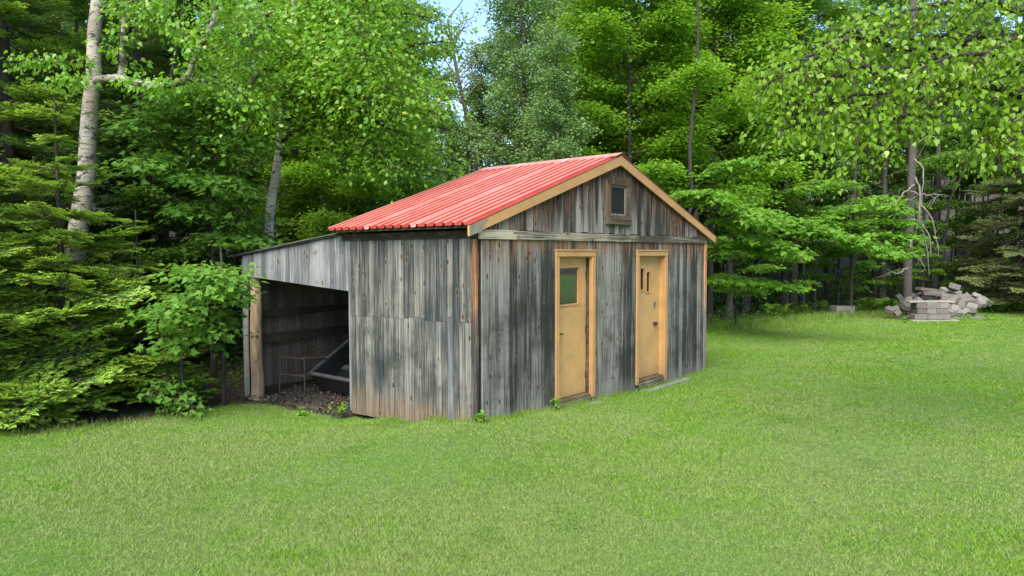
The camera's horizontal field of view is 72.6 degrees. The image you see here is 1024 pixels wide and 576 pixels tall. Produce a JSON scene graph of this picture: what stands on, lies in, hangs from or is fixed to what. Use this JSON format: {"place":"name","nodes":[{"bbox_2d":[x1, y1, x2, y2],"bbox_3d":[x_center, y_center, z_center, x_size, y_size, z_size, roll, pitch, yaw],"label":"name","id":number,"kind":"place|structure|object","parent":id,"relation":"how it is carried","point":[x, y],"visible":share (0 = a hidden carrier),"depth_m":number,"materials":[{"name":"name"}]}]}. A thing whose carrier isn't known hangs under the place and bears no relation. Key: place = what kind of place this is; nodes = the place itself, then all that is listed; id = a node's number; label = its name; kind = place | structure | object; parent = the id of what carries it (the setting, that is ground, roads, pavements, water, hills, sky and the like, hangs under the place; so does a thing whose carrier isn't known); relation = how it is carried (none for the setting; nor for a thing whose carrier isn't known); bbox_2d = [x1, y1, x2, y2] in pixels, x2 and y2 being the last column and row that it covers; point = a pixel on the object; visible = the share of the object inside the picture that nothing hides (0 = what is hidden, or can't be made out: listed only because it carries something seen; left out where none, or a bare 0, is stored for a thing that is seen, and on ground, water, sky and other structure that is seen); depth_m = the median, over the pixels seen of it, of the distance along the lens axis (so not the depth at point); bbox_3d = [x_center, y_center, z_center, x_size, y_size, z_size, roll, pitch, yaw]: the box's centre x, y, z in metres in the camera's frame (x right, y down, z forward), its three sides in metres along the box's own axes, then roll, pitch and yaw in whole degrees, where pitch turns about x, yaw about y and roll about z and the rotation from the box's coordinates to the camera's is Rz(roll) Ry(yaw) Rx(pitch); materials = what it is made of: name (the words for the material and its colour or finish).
{"place":"outdoors","nodes":[
{"label":"outdoors","id":0,"kind":"place"},
{"bbox_2d":[238,384,353,417],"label":"dirt floor","id":1,"kind":"structure","parent":0,"point":[348,413],"depth_m":11.13,"materials":[{"name":"brown soil"}]},
{"bbox_2d":[238,382,349,417],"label":"leaf litter","id":2,"kind":"object","parent":1,"relation":"on","point":[273,397],"visible":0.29,"depth_m":11.06,"materials":[{"name":"brown plant"}]},
{"bbox_2d":[278,348,328,396],"bbox_3d":[-3.423,1.476,11.939,0.579,0.755,0.978,1,3,26],"label":"wire rack","id":3,"kind":"object","parent":1,"relation":"on","point":[304,374],"visible":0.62,"depth_m":11.62,"materials":[{"name":"metal"}]},
{"bbox_2d":[307,338,349,394],"bbox_3d":[-2.189,0.991,11.960,1.410,1.543,2.126,2,4,41],"label":"trailer tub","id":4,"kind":"object","parent":1,"relation":"on","point":[334,365],"visible":0.24,"depth_m":11.81,"materials":[{"name":"black metal"}]},
{"bbox_2d":[0,309,1023,575],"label":"lawn","id":5,"kind":"structure","parent":0,"point":[838,451],"depth_m":6.37,"materials":[{"name":"plant"}]},
{"bbox_2d":[0,406,216,437],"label":"grass","id":6,"kind":"structure","parent":5,"relation":"on","point":[54,427],"depth_m":9.39,"materials":[{"name":"green plant"}]},
{"bbox_2d":[387,368,709,424],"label":"grass","id":7,"kind":"structure","parent":5,"relation":"on","point":[496,416],"depth_m":9.15,"materials":[{"name":"green plant"}]},
{"bbox_2d":[99,349,1020,574],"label":"clover","id":8,"kind":"object","parent":5,"relation":"on","point":[560,527],"visible":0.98,"depth_m":7.22,"materials":[{"name":"green plant"}]},
{"bbox_2d":[645,377,690,391],"bbox_3d":[2.564,1.592,11.462,0.120,0.030,1.500,2,4,40],"label":"board","id":9,"kind":"object","parent":5,"relation":"on","point":[673,383],"visible":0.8,"depth_m":11.50,"materials":[{"name":"grey wood"}]},
{"bbox_2d":[706,307,1016,330],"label":"grass","id":10,"kind":"structure","parent":5,"relation":"on","point":[775,321],"depth_m":22.03,"materials":[{"name":"green plant"}]},
{"bbox_2d":[987,296,1010,310],"bbox_3d":[17.524,0.548,25.308,1.021,0.539,1.167,-2,4,-36],"label":"fern","id":11,"kind":"object","parent":5,"relation":"on","point":[1000,307],"visible":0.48,"depth_m":25.11,"materials":[{"name":"green plant"}]},
{"bbox_2d":[0,157,1023,430],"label":"ground","id":12,"kind":"structure","parent":0,"point":[124,411],"depth_m":14.15,"materials":[{"name":"green plant"}]},
{"bbox_2d":[9,25,74,207],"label":"woodland tree","id":13,"kind":"object","parent":12,"relation":"on","point":[29,76],"visible":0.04,"depth_m":21.06,"materials":[{"name":"green plant"}]},
{"bbox_2d":[0,72,109,281],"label":"tree","id":14,"kind":"object","parent":12,"relation":"on","point":[21,137],"visible":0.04,"depth_m":14.29,"materials":[{"name":"green plant"}]},
{"bbox_2d":[9,8,108,210],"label":"woodland tree","id":15,"kind":"object","parent":12,"relation":"on","point":[64,24],"visible":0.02,"depth_m":27.05,"materials":[{"name":"green plant"}]},
{"bbox_2d":[0,171,118,428],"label":"fir tree","id":16,"kind":"object","parent":12,"relation":"on","point":[10,256],"visible":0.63,"depth_m":9.63,"materials":[{"name":"green plant"}]},
{"bbox_2d":[0,0,153,380],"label":"fir tree","id":17,"kind":"object","parent":12,"relation":"on","point":[21,95],"visible":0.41,"depth_m":12.31,"materials":[{"name":"green plant"}]},
{"bbox_2d":[0,0,155,204],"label":"woodland tree","id":18,"kind":"object","parent":12,"relation":"on","point":[76,39],"visible":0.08,"depth_m":15.84,"materials":[{"name":"green plant"}]},
{"bbox_2d":[37,0,120,163],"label":"woodland tree","id":19,"kind":"object","parent":12,"relation":"on","point":[76,26],"visible":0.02,"depth_m":24.08,"materials":[{"name":"green plant"}]},
{"bbox_2d":[43,1,166,263],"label":"woodland tree","id":20,"kind":"object","parent":12,"relation":"on","point":[104,199],"visible":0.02,"depth_m":26.34,"materials":[{"name":"green plant"}]},
{"bbox_2d":[0,97,220,430],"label":"fir tree","id":21,"kind":"object","parent":12,"relation":"on","point":[76,321],"visible":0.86,"depth_m":9.97,"materials":[{"name":"green plant"}]},
{"bbox_2d":[10,0,247,344],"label":"woodland tree","id":22,"kind":"object","parent":12,"relation":"on","point":[83,18],"visible":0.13,"depth_m":15.13,"materials":[{"name":"green plant"}]},
{"bbox_2d":[56,210,216,401],"bbox_3d":[-5.730,0.381,10.970,2.201,3.201,2.380,0,3,0],"label":"fir tree","id":23,"kind":"object","parent":12,"relation":"on","point":[196,382],"visible":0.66,"depth_m":10.79,"materials":[{"name":"green plant"}]},
{"bbox_2d":[0,0,278,379],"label":"birch tree","id":24,"kind":"object","parent":12,"relation":"on","point":[92,79],"visible":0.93,"depth_m":10.62,"materials":[{"name":"green plant"}]},
{"bbox_2d":[30,0,248,362],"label":"fir tree","id":25,"kind":"object","parent":12,"relation":"on","point":[154,39],"visible":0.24,"depth_m":14.33,"materials":[{"name":"green plant"}]},
{"bbox_2d":[64,0,217,299],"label":"woodland tree","id":26,"kind":"object","parent":12,"relation":"on","point":[101,154],"visible":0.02,"depth_m":21.00,"materials":[{"name":"green plant"}]},
{"bbox_2d":[85,125,207,364],"bbox_3d":[-7.502,-0.708,13.965,3.164,5.018,2.738,0,3,-1],"label":"maple sapling","id":27,"kind":"object","parent":12,"relation":"on","point":[147,195],"visible":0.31,"depth_m":13.54,"materials":[{"name":"green plant"}]},
{"bbox_2d":[125,0,200,361],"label":"tree trunk","id":28,"kind":"object","parent":12,"relation":"on","point":[171,74],"visible":0.23,"depth_m":14.28,"materials":[{"name":"brown plant"}]},
{"bbox_2d":[134,358,221,418],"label":"maple sapling","id":29,"kind":"object","parent":12,"relation":"on","point":[184,405],"visible":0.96,"depth_m":9.97,"materials":[{"name":"green plant"}]},
{"bbox_2d":[97,0,263,250],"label":"woodland tree","id":30,"kind":"object","parent":12,"relation":"on","point":[194,21],"visible":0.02,"depth_m":23.34,"materials":[{"name":"green plant"}]},
{"bbox_2d":[51,347,311,397],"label":"undergrowth","id":31,"kind":"object","parent":12,"relation":"on","point":[241,361],"visible":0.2,"depth_m":13.63,"materials":[{"name":"green plant"}]},
{"bbox_2d":[120,247,267,405],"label":"maple sapling","id":32,"kind":"object","parent":12,"relation":"on","point":[216,285],"visible":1,"depth_m":9.82,"materials":[{"name":"green plant"}]},
{"bbox_2d":[87,71,306,382],"bbox_3d":[-5.224,-0.970,11.502,3.040,5.694,3.038,-2,3,-33],"label":"maple tree","id":33,"kind":"object","parent":12,"relation":"on","point":[212,181],"visible":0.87,"depth_m":11.35,"materials":[{"name":"green plant"}]},
{"bbox_2d":[115,103,278,331],"bbox_3d":[-6.635,-1.020,14.632,3.559,5.645,3.081,1,3,14],"label":"maple sapling","id":34,"kind":"object","parent":12,"relation":"on","point":[246,200],"visible":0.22,"depth_m":14.40,"materials":[{"name":"green plant"}]},
{"bbox_2d":[169,0,253,173],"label":"woodland tree","id":35,"kind":"object","parent":12,"relation":"on","point":[205,42],"visible":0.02,"depth_m":25.96,"materials":[{"name":"green plant"}]},
{"bbox_2d":[178,127,298,315],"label":"maple sapling","id":36,"kind":"object","parent":12,"relation":"on","point":[252,176],"visible":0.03,"depth_m":17.34,"materials":[{"name":"green plant"}]},
{"bbox_2d":[231,0,255,355],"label":"tree trunk","id":37,"kind":"object","parent":12,"relation":"on","point":[240,262],"visible":0.07,"depth_m":15.50,"materials":[{"name":"brown plant"}]},
{"bbox_2d":[198,0,325,245],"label":"woodland tree","id":38,"kind":"object","parent":12,"relation":"on","point":[264,190],"visible":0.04,"depth_m":22.23,"materials":[{"name":"green plant"}]},
{"bbox_2d":[96,0,487,246],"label":"birch tree","id":39,"kind":"object","parent":12,"relation":"on","point":[334,65],"visible":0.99,"depth_m":11.16,"materials":[{"name":"green plant"}]},
{"bbox_2d":[263,186,332,238],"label":"maple sapling","id":40,"kind":"object","parent":12,"relation":"on","point":[297,203],"visible":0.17,"depth_m":16.11,"materials":[{"name":"green plant"}]},
{"bbox_2d":[232,0,410,245],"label":"maple tree","id":41,"kind":"object","parent":12,"relation":"on","point":[281,214],"visible":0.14,"depth_m":16.72,"materials":[{"name":"green plant"}]},
{"bbox_2d":[311,169,388,218],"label":"maple sapling","id":42,"kind":"object","parent":12,"relation":"on","point":[352,208],"visible":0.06,"depth_m":17.00,"materials":[{"name":"green plant"}]},
{"bbox_2d":[258,18,446,241],"bbox_3d":[-3.162,-2.268,15.925,3.859,7.826,4.148,2,3,31],"label":"maple tree","id":43,"kind":"object","parent":12,"relation":"on","point":[336,179],"visible":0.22,"depth_m":15.36,"materials":[{"name":"green plant"}]},
{"bbox_2d":[243,0,471,324],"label":"woodland tree","id":44,"kind":"object","parent":12,"relation":"on","point":[304,159],"visible":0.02,"depth_m":20.64,"materials":[{"name":"green plant"}]},
{"bbox_2d":[386,87,451,204],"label":"ash tree","id":45,"kind":"object","parent":12,"relation":"on","point":[428,176],"visible":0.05,"depth_m":19.32,"materials":[{"name":"green plant"}]},
{"bbox_2d":[373,0,466,196],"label":"woodland tree","id":46,"kind":"object","parent":12,"relation":"on","point":[434,51],"visible":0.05,"depth_m":28.64,"materials":[{"name":"green plant"}]},
{"bbox_2d":[417,66,474,186],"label":"ash tree","id":47,"kind":"object","parent":12,"relation":"on","point":[456,134],"visible":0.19,"depth_m":21.65,"materials":[{"name":"green plant"}]},
{"bbox_2d":[420,0,499,171],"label":"dead tree","id":48,"kind":"object","parent":12,"relation":"on","point":[462,97],"visible":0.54,"depth_m":22.05,"materials":[{"name":"grey plant"}]},
{"bbox_2d":[227,152,715,421],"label":"shed","id":49,"kind":"structure","parent":12,"relation":"on","point":[505,289],"depth_m":9.62,"materials":[{"name":"grey wood"}]},
{"bbox_2d":[560,258,585,397],"bbox_3d":[0.817,0.539,9.636,0.099,1.910,0.739,2,4,41],"label":"door","id":50,"kind":"structure","parent":49,"relation":"in","point":[572,270],"depth_m":9.69,"materials":[{"name":"beige paint"}]},
{"bbox_2d":[605,176,631,225],"bbox_3d":[1.572,-1.282,10.306,0.068,0.700,0.670,2,4,41],"label":"gable window","id":51,"kind":"structure","parent":49,"relation":"in","point":[617,189],"depth_m":10.29,"materials":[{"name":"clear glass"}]},
{"bbox_2d":[639,257,658,377],"bbox_3d":[2.178,0.465,11.227,0.095,1.925,0.789,2,4,41],"label":"door","id":52,"kind":"structure","parent":49,"relation":"in","point":[649,266],"depth_m":11.28,"materials":[{"name":"beige paint"}]},
{"bbox_2d":[443,35,520,175],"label":"ash tree","id":53,"kind":"object","parent":12,"relation":"on","point":[477,91],"visible":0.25,"depth_m":23.61,"materials":[{"name":"green plant"}]},
{"bbox_2d":[465,10,535,174],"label":"woodland tree","id":54,"kind":"object","parent":12,"relation":"on","point":[508,35],"visible":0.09,"depth_m":26.22,"materials":[{"name":"green plant"}]},
{"bbox_2d":[450,0,602,169],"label":"ash tree","id":55,"kind":"object","parent":12,"relation":"on","point":[511,8],"visible":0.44,"depth_m":20.81,"materials":[{"name":"green plant"}]},
{"bbox_2d":[483,0,593,149],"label":"woodland tree","id":56,"kind":"object","parent":12,"relation":"on","point":[534,7],"visible":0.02,"depth_m":29.36,"materials":[{"name":"green plant"}]},
{"bbox_2d":[510,18,603,162],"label":"ash tree","id":57,"kind":"object","parent":12,"relation":"on","point":[557,111],"visible":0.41,"depth_m":17.96,"materials":[{"name":"green plant"}]},
{"bbox_2d":[482,0,649,165],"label":"maple tree","id":58,"kind":"object","parent":12,"relation":"on","point":[590,144],"visible":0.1,"depth_m":24.05,"materials":[{"name":"green plant"}]},
{"bbox_2d":[521,0,756,205],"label":"maple tree","id":59,"kind":"object","parent":12,"relation":"on","point":[600,30],"visible":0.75,"depth_m":19.63,"materials":[{"name":"green plant"}]},
{"bbox_2d":[571,0,724,160],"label":"woodland tree","id":60,"kind":"object","parent":12,"relation":"on","point":[637,61],"visible":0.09,"depth_m":23.03,"materials":[{"name":"green plant"}]},
{"bbox_2d":[581,0,731,207],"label":"woodland tree","id":61,"kind":"object","parent":12,"relation":"on","point":[645,83],"visible":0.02,"depth_m":25.86,"materials":[{"name":"green plant"}]},
{"bbox_2d":[634,1,735,211],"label":"woodland tree","id":62,"kind":"object","parent":12,"relation":"on","point":[687,208],"visible":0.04,"depth_m":25.34,"materials":[{"name":"green plant"}]},
{"bbox_2d":[591,0,822,321],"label":"maple tree","id":63,"kind":"object","parent":12,"relation":"on","point":[758,18],"visible":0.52,"depth_m":20.98,"materials":[{"name":"green plant"}]},
{"bbox_2d":[685,141,758,297],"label":"maple sapling","id":64,"kind":"object","parent":12,"relation":"on","point":[723,229],"visible":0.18,"depth_m":23.52,"materials":[{"name":"green plant"}]},
{"bbox_2d":[681,0,796,317],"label":"woodland tree","id":65,"kind":"object","parent":12,"relation":"on","point":[729,299],"visible":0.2,"depth_m":23.23,"materials":[{"name":"green plant"}]},
{"bbox_2d":[707,194,786,325],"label":"maple sapling","id":66,"kind":"object","parent":12,"relation":"on","point":[713,255],"visible":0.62,"depth_m":19.66,"materials":[{"name":"green plant"}]},
{"bbox_2d":[715,143,817,310],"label":"maple sapling","id":67,"kind":"object","parent":12,"relation":"on","point":[792,210],"visible":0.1,"depth_m":24.89,"materials":[{"name":"green plant"}]},
{"bbox_2d":[678,0,855,311],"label":"woodland tree","id":68,"kind":"object","parent":12,"relation":"on","point":[745,299],"visible":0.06,"depth_m":24.80,"materials":[{"name":"green plant"}]},
{"bbox_2d":[760,303,789,316],"bbox_3d":[8.619,0.746,22.879,1.035,0.478,0.906,1,3,29],"label":"fern","id":69,"kind":"object","parent":12,"relation":"on","point":[779,310],"visible":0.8,"depth_m":22.77,"materials":[{"name":"green plant"}]},
{"bbox_2d":[716,0,863,305],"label":"woodland tree","id":70,"kind":"object","parent":12,"relation":"on","point":[784,275],"visible":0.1,"depth_m":23.54,"materials":[{"name":"green plant"}]},
{"bbox_2d":[748,187,837,314],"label":"maple sapling","id":71,"kind":"object","parent":12,"relation":"on","point":[788,261],"visible":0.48,"depth_m":22.76,"materials":[{"name":"green plant"}]},
{"bbox_2d":[669,0,922,293],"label":"maple tree","id":72,"kind":"object","parent":12,"relation":"on","point":[750,221],"visible":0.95,"depth_m":16.30,"materials":[{"name":"green plant"}]},
{"bbox_2d":[751,1,851,305],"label":"woodland tree","id":73,"kind":"object","parent":12,"relation":"on","point":[831,102],"visible":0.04,"depth_m":27.63,"materials":[{"name":"green plant"}]},
{"bbox_2d":[727,0,884,309],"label":"maple tree","id":74,"kind":"object","parent":12,"relation":"on","point":[834,13],"visible":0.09,"depth_m":25.54,"materials":[{"name":"green plant"}]},
{"bbox_2d":[774,128,886,305],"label":"maple sapling","id":75,"kind":"object","parent":12,"relation":"on","point":[856,276],"visible":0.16,"depth_m":27.32,"materials":[{"name":"green plant"}]},
{"bbox_2d":[804,0,871,291],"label":"woodland tree","id":76,"kind":"object","parent":12,"relation":"on","point":[834,24],"visible":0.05,"depth_m":31.69,"materials":[{"name":"green plant"}]},
{"bbox_2d":[798,162,886,304],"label":"maple sapling","id":77,"kind":"object","parent":12,"relation":"on","point":[838,251],"visible":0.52,"depth_m":25.16,"materials":[{"name":"green plant"}]},
{"bbox_2d":[782,12,936,305],"bbox_3d":[10.712,-4.162,22.538,5.070,10.606,3.830,0,3,0],"label":"maple tree","id":78,"kind":"object","parent":12,"relation":"on","point":[855,206],"visible":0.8,"depth_m":21.95,"materials":[{"name":"green plant"}]},
{"bbox_2d":[706,300,1012,331],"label":"undergrowth","id":79,"kind":"object","parent":12,"relation":"on","point":[770,316],"visible":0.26,"depth_m":22.40,"materials":[{"name":"green plant"}]},
{"bbox_2d":[706,256,1020,331],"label":"undergrowth","id":80,"kind":"object","parent":12,"relation":"on","point":[761,304],"visible":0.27,"depth_m":28.98,"materials":[{"name":"green plant"}]},
{"bbox_2d":[822,0,909,274],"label":"woodland tree","id":81,"kind":"object","parent":12,"relation":"on","point":[863,258],"visible":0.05,"depth_m":34.35,"materials":[{"name":"green plant"}]},
{"bbox_2d":[853,300,878,311],"bbox_3d":[12.469,0.649,24.728,1.044,0.482,0.913,-2,4,-39],"label":"fern","id":82,"kind":"object","parent":12,"relation":"on","point":[863,307],"visible":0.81,"depth_m":24.51,"materials":[{"name":"green plant"}]},
{"bbox_2d":[727,0,1023,211],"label":"birch tree","id":83,"kind":"object","parent":12,"relation":"on","point":[968,74],"visible":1,"depth_m":6.75,"materials":[{"name":"green plant"}]},
{"bbox_2d":[868,115,897,297],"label":"tree trunk","id":84,"kind":"object","parent":12,"relation":"on","point":[874,286],"visible":0.37,"depth_m":27.40,"materials":[{"name":"brown plant"}]},
{"bbox_2d":[857,212,923,297],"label":"maple sapling","id":85,"kind":"object","parent":12,"relation":"on","point":[892,281],"visible":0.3,"depth_m":26.88,"materials":[{"name":"green plant"}]},
{"bbox_2d":[811,0,987,299],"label":"woodland tree","id":86,"kind":"object","parent":12,"relation":"on","point":[938,161],"visible":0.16,"depth_m":27.18,"materials":[{"name":"green plant"}]},
{"bbox_2d":[869,1,934,267],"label":"woodland tree","id":87,"kind":"object","parent":12,"relation":"on","point":[874,187],"visible":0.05,"depth_m":36.37,"materials":[{"name":"green plant"}]},
{"bbox_2d":[873,0,942,313],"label":"spruce snag","id":88,"kind":"object","parent":12,"relation":"on","point":[912,180],"visible":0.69,"depth_m":24.32,"materials":[{"name":"grey plant"}]},
{"bbox_2d":[856,134,967,298],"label":"maple sapling","id":89,"kind":"object","parent":12,"relation":"on","point":[939,205],"visible":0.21,"depth_m":29.11,"materials":[{"name":"green plant"}]},
{"bbox_2d":[914,129,954,287],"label":"tree trunk","id":90,"kind":"object","parent":12,"relation":"on","point":[923,272],"visible":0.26,"depth_m":27.33,"materials":[{"name":"brown plant"}]},
{"bbox_2d":[912,242,959,289],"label":"maple sapling","id":91,"kind":"object","parent":12,"relation":"on","point":[938,271],"visible":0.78,"depth_m":27.13,"materials":[{"name":"green plant"}]},
{"bbox_2d":[916,109,965,214],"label":"woodland tree","id":92,"kind":"object","parent":12,"relation":"on","point":[944,187],"visible":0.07,"depth_m":44.18,"materials":[{"name":"green plant"}]},
{"bbox_2d":[888,0,1009,287],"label":"woodland tree","id":93,"kind":"object","parent":12,"relation":"on","point":[936,151],"visible":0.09,"depth_m":29.79,"materials":[{"name":"green plant"}]},
{"bbox_2d":[930,141,978,286],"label":"bare tree","id":94,"kind":"object","parent":12,"relation":"on","point":[941,277],"visible":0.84,"depth_m":27.67,"materials":[{"name":"brown plant"}]},
{"bbox_2d":[924,43,990,280],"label":"woodland tree","id":95,"kind":"object","parent":12,"relation":"on","point":[957,138],"visible":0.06,"depth_m":34.54,"materials":[{"name":"green plant"}]},
{"bbox_2d":[908,7,1011,262],"bbox_3d":[23.953,-8.332,36.014,5.451,16.086,4.532,-2,3,-29],"label":"woodland tree","id":96,"kind":"object","parent":12,"relation":"on","point":[969,198],"visible":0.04,"depth_m":35.92,"materials":[{"name":"green plant"}]},
{"bbox_2d":[927,6,1013,289],"bbox_3d":[20.758,-6.475,31.456,3.907,13.866,4.699,-1,3,-23],"label":"woodland tree","id":97,"kind":"object","parent":12,"relation":"on","point":[962,194],"visible":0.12,"depth_m":31.82,"materials":[{"name":"green plant"}]},
{"bbox_2d":[918,126,1023,286],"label":"maple sapling","id":98,"kind":"object","parent":12,"relation":"on","point":[954,225],"visible":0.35,"depth_m":30.56,"materials":[{"name":"green plant"}]},
{"bbox_2d":[925,101,1023,310],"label":"hemlock tree","id":99,"kind":"object","parent":12,"relation":"on","point":[967,273],"visible":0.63,"depth_m":25.55,"materials":[{"name":"green plant"}]},
{"bbox_2d":[959,176,1023,287],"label":"maple sapling","id":100,"kind":"object","parent":12,"relation":"on","point":[1009,212],"visible":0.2,"depth_m":30.18,"materials":[{"name":"green plant"}]},
{"bbox_2d":[968,0,1023,289],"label":"woodland tree","id":101,"kind":"object","parent":12,"relation":"on","point":[1002,27],"visible":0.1,"depth_m":30.73,"materials":[{"name":"green plant"}]},
{"bbox_2d":[974,2,1023,194],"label":"woodland tree","id":102,"kind":"object","parent":12,"relation":"on","point":[1018,172],"visible":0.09,"depth_m":28.95,"materials":[{"name":"green plant"}]},
{"bbox_2d":[89,0,1022,177],"label":"sky","id":103,"kind":"structure","parent":0,"point":[469,6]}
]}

